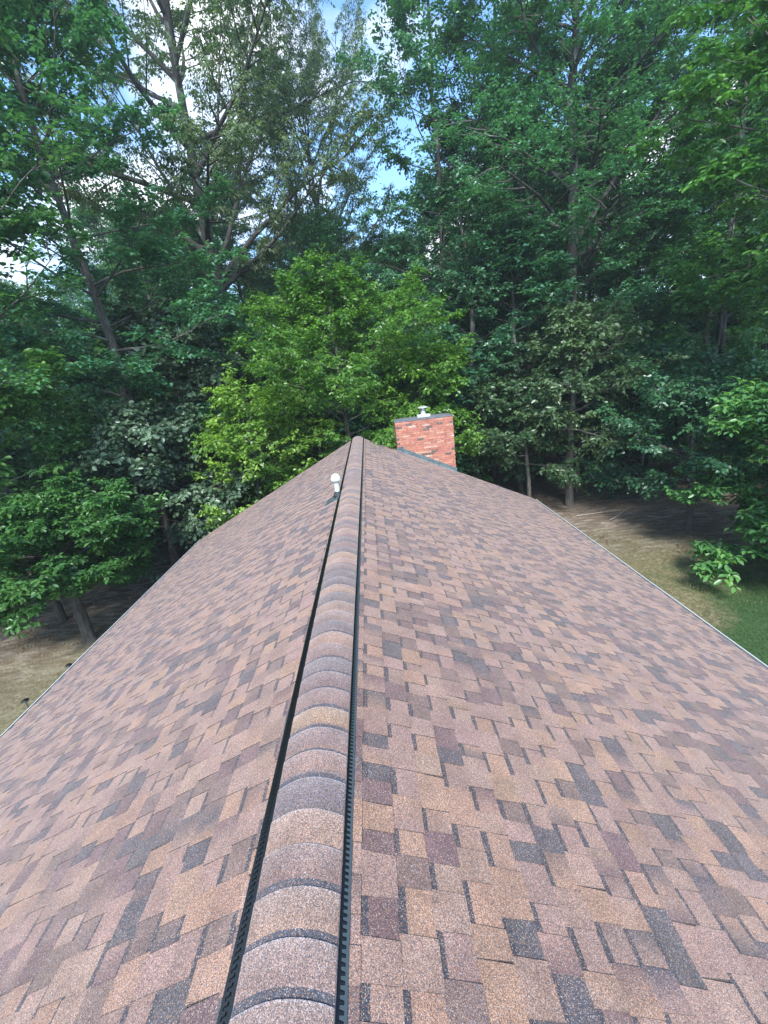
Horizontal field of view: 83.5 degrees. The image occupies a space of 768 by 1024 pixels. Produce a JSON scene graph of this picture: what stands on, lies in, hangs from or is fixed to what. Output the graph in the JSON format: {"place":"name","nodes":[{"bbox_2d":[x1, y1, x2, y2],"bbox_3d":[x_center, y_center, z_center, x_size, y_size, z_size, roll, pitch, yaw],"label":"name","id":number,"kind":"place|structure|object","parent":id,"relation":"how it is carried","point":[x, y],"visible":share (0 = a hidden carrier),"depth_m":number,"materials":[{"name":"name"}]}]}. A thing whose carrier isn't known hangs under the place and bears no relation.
{"place":"outdoors","nodes":[
{"label":"outdoors","id":0,"kind":"place"},
{"bbox_2d":[0,0,766,339],"label":"sky","id":1,"kind":"structure","parent":0,"point":[384,177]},
{"bbox_2d":[0,407,767,734],"bbox_3d":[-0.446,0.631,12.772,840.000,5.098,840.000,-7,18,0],"label":"ground","id":2,"kind":"structure","parent":0,"point":[130,595],"depth_m":15.02,"materials":[{"name":"brown soil"}]},
{"bbox_2d":[0,435,36,586],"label":"understory tree","id":3,"kind":"object","parent":2,"relation":"on","point":[18,472],"visible":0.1,"depth_m":16.59,"materials":[{"name":"green plant"}]},
{"bbox_2d":[0,424,58,494],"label":"understory tree","id":4,"kind":"object","parent":2,"relation":"on","point":[27,451],"visible":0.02,"depth_m":26.38,"materials":[{"name":"green plant"}]},
{"bbox_2d":[0,315,72,455],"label":"forest tree","id":5,"kind":"object","parent":2,"relation":"on","point":[15,370],"visible":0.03,"depth_m":23.47,"materials":[{"name":"green plant"}]},
{"bbox_2d":[0,330,96,622],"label":"hickory tree","id":6,"kind":"object","parent":2,"relation":"on","point":[24,403],"visible":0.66,"depth_m":13.49,"materials":[{"name":"green plant"}]},
{"bbox_2d":[0,275,107,457],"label":"forest tree","id":7,"kind":"object","parent":2,"relation":"on","point":[6,286],"visible":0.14,"depth_m":21.10,"materials":[{"name":"green plant"}]},
{"bbox_2d":[0,12,111,640],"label":"hickory tree","id":8,"kind":"object","parent":2,"relation":"on","point":[39,215],"visible":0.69,"depth_m":11.83,"materials":[{"name":"green plant"}]},
{"bbox_2d":[18,454,94,553],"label":"understory tree","id":9,"kind":"object","parent":2,"relation":"on","point":[45,475],"visible":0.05,"depth_m":18.50,"materials":[{"name":"green plant"}]},
{"bbox_2d":[15,303,108,476],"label":"forest tree","id":10,"kind":"object","parent":2,"relation":"on","point":[58,321],"visible":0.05,"depth_m":29.13,"materials":[{"name":"green plant"}]},
{"bbox_2d":[28,266,103,403],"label":"forest tree","id":11,"kind":"object","parent":2,"relation":"on","point":[61,288],"visible":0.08,"depth_m":47.44,"materials":[{"name":"green plant"}]},
{"bbox_2d":[0,468,169,642],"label":"hickory tree","id":12,"kind":"object","parent":2,"relation":"on","point":[52,523],"visible":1,"depth_m":11.80,"materials":[{"name":"green plant"}]},
{"bbox_2d":[7,393,174,555],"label":"understory tree","id":13,"kind":"object","parent":2,"relation":"on","point":[83,412],"visible":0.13,"depth_m":17.60,"materials":[{"name":"green plant"}]},
{"bbox_2d":[63,372,120,441],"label":"understory tree","id":14,"kind":"object","parent":2,"relation":"on","point":[91,402],"visible":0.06,"depth_m":25.21,"materials":[{"name":"green plant"}]},
{"bbox_2d":[71,305,113,387],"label":"forest tree","id":15,"kind":"object","parent":2,"relation":"on","point":[88,316],"visible":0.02,"depth_m":34.17,"materials":[{"name":"green plant"}]},
{"bbox_2d":[54,185,149,353],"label":"forest tree","id":16,"kind":"object","parent":2,"relation":"on","point":[89,221],"visible":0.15,"depth_m":36.75,"materials":[{"name":"green plant"}]},
{"bbox_2d":[91,218,140,343],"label":"forest tree","id":17,"kind":"object","parent":2,"relation":"on","point":[110,284],"depth_m":39.55,"materials":[{"name":"green plant"}]},
{"bbox_2d":[0,0,250,565],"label":"chestnut oak tree","id":18,"kind":"object","parent":2,"relation":"on","point":[14,14],"visible":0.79,"depth_m":14.45,"materials":[{"name":"green plant"}]},
{"bbox_2d":[95,237,165,352],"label":"forest tree","id":19,"kind":"object","parent":2,"relation":"on","point":[110,266],"visible":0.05,"depth_m":34.87,"materials":[{"name":"green plant"}]},
{"bbox_2d":[94,466,191,548],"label":"understory tree","id":20,"kind":"object","parent":2,"relation":"on","point":[160,531],"visible":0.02,"depth_m":19.88,"materials":[{"name":"green plant"}]},
{"bbox_2d":[95,344,190,492],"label":"understory tree","id":21,"kind":"object","parent":2,"relation":"on","point":[103,419],"visible":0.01,"depth_m":27.44,"materials":[{"name":"green plant"}]},
{"bbox_2d":[89,224,215,401],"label":"forest tree","id":22,"kind":"object","parent":2,"relation":"on","point":[109,235],"visible":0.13,"depth_m":31.10,"materials":[{"name":"green plant"}]},
{"bbox_2d":[79,391,226,512],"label":"understory tree","id":23,"kind":"object","parent":2,"relation":"on","point":[121,421],"depth_m":23.61,"materials":[{"name":"green plant"}]},
{"bbox_2d":[55,395,265,582],"bbox_3d":[-8.433,-0.704,16.497,7.797,7.472,6.889,-15,19,-24],"label":"dogwood tree","id":24,"kind":"object","parent":2,"relation":"on","point":[113,449],"visible":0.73,"depth_m":15.01,"materials":[{"name":"green plant"}]},
{"bbox_2d":[79,289,271,500],"bbox_3d":[-9.101,-3.623,19.240,8.011,11.527,8.087,-10,18,-11],"label":"dogwood tree","id":25,"kind":"object","parent":2,"relation":"on","point":[208,375],"visible":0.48,"depth_m":17.09,"materials":[{"name":"green plant"}]},
{"bbox_2d":[127,264,225,385],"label":"forest tree","id":26,"kind":"object","parent":2,"relation":"on","point":[176,289],"visible":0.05,"depth_m":34.54,"materials":[{"name":"green plant"}]},
{"bbox_2d":[103,364,253,519],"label":"understory tree","id":27,"kind":"object","parent":2,"relation":"on","point":[160,398],"visible":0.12,"depth_m":19.22,"materials":[{"name":"green plant"}]},
{"bbox_2d":[136,193,251,378],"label":"forest tree","id":28,"kind":"object","parent":2,"relation":"on","point":[184,271],"visible":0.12,"depth_m":30.15,"materials":[{"name":"green plant"}]},
{"bbox_2d":[135,229,253,364],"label":"forest tree","id":29,"kind":"object","parent":2,"relation":"on","point":[229,288],"visible":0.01,"depth_m":38.35,"materials":[{"name":"green plant"}]},
{"bbox_2d":[142,386,262,522],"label":"understory tree","id":30,"kind":"object","parent":2,"relation":"on","point":[194,465],"visible":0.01,"depth_m":22.70,"materials":[{"name":"green plant"}]},
{"bbox_2d":[0,0,410,501],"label":"oak tree","id":31,"kind":"object","parent":2,"relation":"on","point":[242,127],"visible":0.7,"depth_m":21.03,"materials":[{"name":"green plant"}]},
{"bbox_2d":[194,214,264,306],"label":"forest tree","id":32,"kind":"object","parent":2,"relation":"on","point":[229,259],"visible":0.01,"depth_m":40.74,"materials":[{"name":"green plant"}]},
{"bbox_2d":[168,161,307,322],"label":"forest tree","id":33,"kind":"object","parent":2,"relation":"on","point":[235,232],"visible":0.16,"depth_m":31.28,"materials":[{"name":"green plant"}]},
{"bbox_2d":[178,363,342,537],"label":"beech sapling","id":34,"kind":"object","parent":2,"relation":"on","point":[215,438],"visible":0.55,"depth_m":15.22,"materials":[{"name":"green plant"}]},
{"bbox_2d":[197,313,326,501],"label":"understory tree","id":35,"kind":"object","parent":2,"relation":"on","point":[241,326],"visible":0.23,"depth_m":20.14,"materials":[{"name":"green plant"}]},
{"bbox_2d":[242,270,289,303],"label":"forest tree","id":36,"kind":"object","parent":2,"relation":"on","point":[264,281],"visible":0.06,"depth_m":35.41,"materials":[{"name":"green plant"}]},
{"bbox_2d":[223,290,347,472],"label":"understory tree","id":37,"kind":"object","parent":2,"relation":"on","point":[244,316],"visible":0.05,"depth_m":24.12,"materials":[{"name":"green plant"}]},
{"bbox_2d":[254,210,323,291],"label":"forest tree","id":38,"kind":"object","parent":2,"relation":"on","point":[285,269],"visible":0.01,"depth_m":40.02,"materials":[{"name":"green plant"}]},
{"bbox_2d":[196,0,403,371],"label":"oak tree","id":39,"kind":"object","parent":2,"relation":"on","point":[302,55],"visible":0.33,"depth_m":27.09,"materials":[{"name":"green plant"}]},
{"bbox_2d":[274,220,327,307],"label":"forest tree","id":40,"kind":"object","parent":2,"relation":"on","point":[297,252],"visible":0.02,"depth_m":37.35,"materials":[{"name":"green plant"}]},
{"bbox_2d":[273,368,337,483],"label":"understory tree","id":41,"kind":"object","parent":2,"relation":"on","point":[321,435],"visible":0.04,"depth_m":23.84,"materials":[{"name":"green plant"}]},
{"bbox_2d":[268,366,358,466],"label":"understory tree","id":42,"kind":"object","parent":2,"relation":"on","point":[337,444],"visible":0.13,"depth_m":20.64,"materials":[{"name":"green plant"}]},
{"bbox_2d":[271,309,360,435],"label":"understory tree","id":43,"kind":"object","parent":2,"relation":"on","point":[330,351],"visible":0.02,"depth_m":28.15,"materials":[{"name":"green plant"}]},
{"bbox_2d":[313,390,351,454],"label":"understory tree","id":44,"kind":"object","parent":2,"relation":"on","point":[324,443],"visible":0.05,"depth_m":23.59,"materials":[{"name":"green plant"}]},
{"bbox_2d":[267,205,402,436],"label":"forest tree","id":45,"kind":"object","parent":2,"relation":"on","point":[326,235],"visible":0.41,"depth_m":24.26,"materials":[{"name":"green plant"}]},
{"bbox_2d":[221,242,476,498],"bbox_3d":[-1.497,-4.242,18.061,10.571,11.687,11.617,-2,18,15],"label":"beech tree","id":46,"kind":"object","parent":2,"relation":"on","point":[318,292],"visible":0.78,"depth_m":16.10,"materials":[{"name":"green plant"}]},
{"bbox_2d":[317,227,385,373],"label":"forest tree","id":47,"kind":"object","parent":2,"relation":"on","point":[346,240],"visible":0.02,"depth_m":33.59,"materials":[{"name":"green plant"}]},
{"bbox_2d":[306,387,408,461],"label":"understory tree","id":48,"kind":"object","parent":2,"relation":"on","point":[358,418],"visible":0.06,"depth_m":20.71,"materials":[{"name":"green plant"}]},
{"bbox_2d":[345,362,384,437],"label":"understory tree","id":49,"kind":"object","parent":2,"relation":"on","point":[371,370],"visible":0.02,"depth_m":23.81,"materials":[{"name":"green plant"}]},
{"bbox_2d":[339,223,414,384],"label":"forest tree","id":50,"kind":"object","parent":2,"relation":"on","point":[374,237],"visible":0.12,"depth_m":28.17,"materials":[{"name":"green plant"}]},
{"bbox_2d":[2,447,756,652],"bbox_3d":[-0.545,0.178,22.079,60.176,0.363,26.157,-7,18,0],"label":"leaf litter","id":51,"kind":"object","parent":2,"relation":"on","point":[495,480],"visible":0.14,"depth_m":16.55,"materials":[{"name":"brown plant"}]},
{"bbox_2d":[0,514,766,711],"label":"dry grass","id":52,"kind":"structure","parent":2,"relation":"on","point":[588,534],"depth_m":13.46,"materials":[{"name":"plant"}]},
{"bbox_2d":[0,406,767,1023],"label":"house","id":53,"kind":"structure","parent":2,"relation":"on","point":[414,726],"depth_m":2.45,"materials":[{"name":"tile"}]},
{"bbox_2d":[351,234,432,382],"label":"forest tree","id":54,"kind":"object","parent":2,"relation":"on","point":[403,250],"visible":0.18,"depth_m":25.27,"materials":[{"name":"green plant"}]},
{"bbox_2d":[343,233,450,354],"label":"forest tree","id":55,"kind":"object","parent":2,"relation":"on","point":[410,245],"visible":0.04,"depth_m":30.79,"materials":[{"name":"green plant"}]},
{"bbox_2d":[379,230,433,335],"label":"forest tree","id":56,"kind":"object","parent":2,"relation":"on","point":[409,238],"visible":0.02,"depth_m":46.36,"materials":[{"name":"green plant"}]},
{"bbox_2d":[382,225,431,346],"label":"forest tree","id":57,"kind":"object","parent":2,"relation":"on","point":[404,231],"visible":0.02,"depth_m":47.99,"materials":[{"name":"green plant"}]},
{"bbox_2d":[348,329,488,470],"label":"beech sapling","id":58,"kind":"object","parent":2,"relation":"on","point":[417,370],"visible":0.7,"depth_m":16.39,"materials":[{"name":"green plant"}]},
{"bbox_2d":[322,324,518,474],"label":"understory tree","id":59,"kind":"object","parent":2,"relation":"on","point":[470,370],"visible":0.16,"depth_m":19.55,"materials":[{"name":"green plant"}]},
{"bbox_2d":[383,170,489,323],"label":"forest tree","id":60,"kind":"object","parent":2,"relation":"on","point":[419,245],"visible":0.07,"depth_m":32.59,"materials":[{"name":"green plant"}]},
{"bbox_2d":[332,0,548,360],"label":"ash tree","id":61,"kind":"object","parent":2,"relation":"on","point":[404,35],"visible":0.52,"depth_m":19.75,"materials":[{"name":"green plant"}]},
{"bbox_2d":[411,165,528,477],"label":"ivy clad tree","id":62,"kind":"object","parent":2,"relation":"on","point":[462,207],"visible":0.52,"depth_m":18.57,"materials":[{"name":"green plant"}]},
{"bbox_2d":[406,101,539,365],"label":"forest tree","id":63,"kind":"object","parent":2,"relation":"on","point":[447,152],"visible":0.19,"depth_m":23.93,"materials":[{"name":"green plant"}]},
{"bbox_2d":[440,363,528,482],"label":"understory tree","id":64,"kind":"object","parent":2,"relation":"on","point":[482,474],"visible":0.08,"depth_m":22.26,"materials":[{"name":"green plant"}]},
{"bbox_2d":[454,319,518,427],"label":"understory tree","id":65,"kind":"object","parent":2,"relation":"on","point":[505,422],"depth_m":29.01,"materials":[{"name":"green plant"}]},
{"bbox_2d":[418,207,584,494],"bbox_3d":[5.836,-7.077,21.468,8.101,13.457,7.731,5,21,32],"label":"hickory tree","id":66,"kind":"object","parent":2,"relation":"on","point":[529,251],"visible":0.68,"depth_m":18.76,"materials":[{"name":"green plant"}]},
{"bbox_2d":[449,103,564,434],"bbox_3d":[10.382,-16.856,33.552,10.555,23.151,10.306,-13,19,-19],"label":"forest tree","id":67,"kind":"object","parent":2,"relation":"on","point":[544,316],"visible":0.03,"depth_m":30.13,"materials":[{"name":"green plant"}]},
{"bbox_2d":[452,303,583,478],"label":"understory tree","id":68,"kind":"object","parent":2,"relation":"on","point":[495,417],"visible":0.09,"depth_m":23.83,"materials":[{"name":"green plant"}]},
{"bbox_2d":[457,363,593,497],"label":"elm tree","id":69,"kind":"object","parent":2,"relation":"on","point":[525,385],"visible":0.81,"depth_m":18.37,"materials":[{"name":"green plant"}]},
{"bbox_2d":[416,0,646,457],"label":"forest tree","id":70,"kind":"object","parent":2,"relation":"on","point":[551,52],"visible":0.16,"depth_m":22.06,"materials":[{"name":"green plant"}]},
{"bbox_2d":[495,321,585,434],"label":"understory tree","id":71,"kind":"object","parent":2,"relation":"on","point":[532,329],"visible":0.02,"depth_m":29.15,"materials":[{"name":"green plant"}]},
{"bbox_2d":[498,344,653,495],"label":"understory tree","id":72,"kind":"object","parent":2,"relation":"on","point":[577,470],"visible":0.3,"depth_m":20.10,"materials":[{"name":"green plant"}]},
{"bbox_2d":[470,296,689,505],"bbox_3d":[7.913,-4.348,18.912,7.962,9.321,6.790,-7,18,0],"label":"elm tree","id":73,"kind":"object","parent":2,"relation":"on","point":[571,319],"visible":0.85,"depth_m":17.30,"materials":[{"name":"green plant"}]},
{"bbox_2d":[417,0,759,481],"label":"maple tree","id":74,"kind":"object","parent":2,"relation":"on","point":[569,103],"visible":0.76,"depth_m":17.70,"materials":[{"name":"green plant"}]},
{"bbox_2d":[530,164,646,333],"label":"forest tree","id":75,"kind":"object","parent":2,"relation":"on","point":[557,196],"visible":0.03,"depth_m":30.88,"materials":[{"name":"green plant"}]},
{"bbox_2d":[534,338,662,499],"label":"understory tree","id":76,"kind":"object","parent":2,"relation":"on","point":[598,474],"visible":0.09,"depth_m":21.25,"materials":[{"name":"green plant"}]},
{"bbox_2d":[542,83,658,417],"bbox_3d":[13.556,-14.663,28.810,8.539,21.178,8.735,-11,18,-12],"label":"forest tree","id":77,"kind":"object","parent":2,"relation":"on","point":[640,234],"visible":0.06,"depth_m":26.13,"materials":[{"name":"green plant"}]},
{"bbox_2d":[558,176,642,321],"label":"forest tree","id":78,"kind":"object","parent":2,"relation":"on","point":[586,290],"visible":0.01,"depth_m":35.40,"materials":[{"name":"green plant"}]},
{"bbox_2d":[540,7,715,459],"bbox_3d":[12.987,-13.020,23.983,8.574,21.266,8.771,0,19,19],"label":"forest tree","id":79,"kind":"object","parent":2,"relation":"on","point":[680,228],"visible":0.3,"depth_m":20.95,"materials":[{"name":"green plant"}]},
{"bbox_2d":[586,228,673,320],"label":"forest tree","id":80,"kind":"object","parent":2,"relation":"on","point":[650,297],"visible":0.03,"depth_m":40.29,"materials":[{"name":"green plant"}]},
{"bbox_2d":[620,309,652,399],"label":"understory tree","id":81,"kind":"object","parent":2,"relation":"on","point":[645,332],"visible":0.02,"depth_m":36.48,"materials":[{"name":"green plant"}]},
{"bbox_2d":[585,363,698,474],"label":"understory tree","id":82,"kind":"object","parent":2,"relation":"on","point":[668,369],"visible":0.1,"depth_m":22.05,"materials":[{"name":"green plant"}]},
{"bbox_2d":[541,0,745,406],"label":"forest tree","id":83,"kind":"object","parent":2,"relation":"on","point":[702,198],"visible":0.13,"depth_m":23.07,"materials":[{"name":"green plant"}]},
{"bbox_2d":[576,332,721,495],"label":"understory tree","id":84,"kind":"object","parent":2,"relation":"on","point":[660,351],"visible":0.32,"depth_m":18.48,"materials":[{"name":"green plant"}]},
{"bbox_2d":[642,329,666,343],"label":"understory tree","id":85,"kind":"object","parent":2,"relation":"on","point":[652,335],"visible":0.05,"depth_m":37.48,"materials":[{"name":"green plant"}]},
{"bbox_2d":[639,139,716,320],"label":"forest tree","id":86,"kind":"object","parent":2,"relation":"on","point":[663,293],"visible":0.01,"depth_m":42.14,"materials":[{"name":"green plant"}]},
{"bbox_2d":[593,337,767,531],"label":"maple tree","id":87,"kind":"object","parent":2,"relation":"on","point":[676,397],"visible":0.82,"depth_m":14.57,"materials":[{"name":"green plant"}]},
{"bbox_2d":[617,0,767,300],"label":"hickory tree","id":88,"kind":"object","parent":2,"relation":"on","point":[749,60],"visible":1,"depth_m":11.71,"materials":[{"name":"green plant"}]},
{"bbox_2d":[622,0,767,458],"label":"forked ash tree","id":89,"kind":"object","parent":2,"relation":"on","point":[731,229],"visible":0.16,"depth_m":20.54,"materials":[{"name":"green plant"}]},
{"bbox_2d":[626,76,767,408],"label":"forest tree","id":90,"kind":"object","parent":2,"relation":"on","point":[757,214],"visible":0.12,"depth_m":24.83,"materials":[{"name":"green plant"}]},
{"bbox_2d":[628,220,767,465],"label":"understory tree","id":91,"kind":"object","parent":2,"relation":"on","point":[688,289],"visible":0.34,"depth_m":20.16,"materials":[{"name":"green plant"}]},
{"bbox_2d":[656,325,742,429],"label":"understory tree","id":92,"kind":"object","parent":2,"relation":"on","point":[712,339],"visible":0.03,"depth_m":30.05,"materials":[{"name":"green plant"}]},
{"bbox_2d":[651,88,767,324],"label":"forest tree","id":93,"kind":"object","parent":2,"relation":"on","point":[710,209],"visible":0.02,"depth_m":33.38,"materials":[{"name":"green plant"}]},
{"bbox_2d":[660,376,767,592],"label":"hickory tree","id":94,"kind":"object","parent":2,"relation":"on","point":[753,500],"visible":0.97,"depth_m":11.98,"materials":[{"name":"green plant"}]},
{"bbox_2d":[662,359,767,483],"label":"understory tree","id":95,"kind":"object","parent":2,"relation":"on","point":[709,438],"visible":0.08,"depth_m":19.34,"materials":[{"name":"green plant"}]},
{"bbox_2d":[675,312,758,358],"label":"understory tree","id":96,"kind":"object","parent":2,"relation":"on","point":[690,324],"visible":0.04,"depth_m":32.80,"materials":[{"name":"green plant"}]},
{"bbox_2d":[667,19,767,443],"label":"forest tree","id":97,"kind":"object","parent":2,"relation":"on","point":[757,159],"visible":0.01,"depth_m":23.16,"materials":[{"name":"green plant"}]},
{"bbox_2d":[678,294,767,377],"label":"understory tree","id":98,"kind":"object","parent":2,"relation":"on","point":[732,324],"visible":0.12,"depth_m":28.96,"materials":[{"name":"green plant"}]},
{"bbox_2d":[685,375,767,462],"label":"understory tree","id":99,"kind":"object","parent":2,"relation":"on","point":[764,380],"visible":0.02,"depth_m":21.68,"materials":[{"name":"green plant"}]},
{"bbox_2d":[691,566,767,662],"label":"green grass","id":100,"kind":"structure","parent":2,"relation":"on","point":[744,614],"depth_m":11.07,"materials":[{"name":"green plant"}]},
{"bbox_2d":[691,133,767,346],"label":"forest tree","id":101,"kind":"object","parent":2,"relation":"on","point":[704,209],"depth_m":31.12,"materials":[{"name":"green plant"}]},
{"bbox_2d":[710,365,767,462],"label":"understory tree","id":102,"kind":"object","parent":2,"relation":"on","point":[759,460],"visible":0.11,"depth_m":18.56,"materials":[{"name":"green plant"}]},
{"bbox_2d":[727,323,767,370],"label":"understory tree","id":103,"kind":"object","parent":2,"relation":"on","point":[762,345],"visible":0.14,"depth_m":29.77,"materials":[{"name":"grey plant"}]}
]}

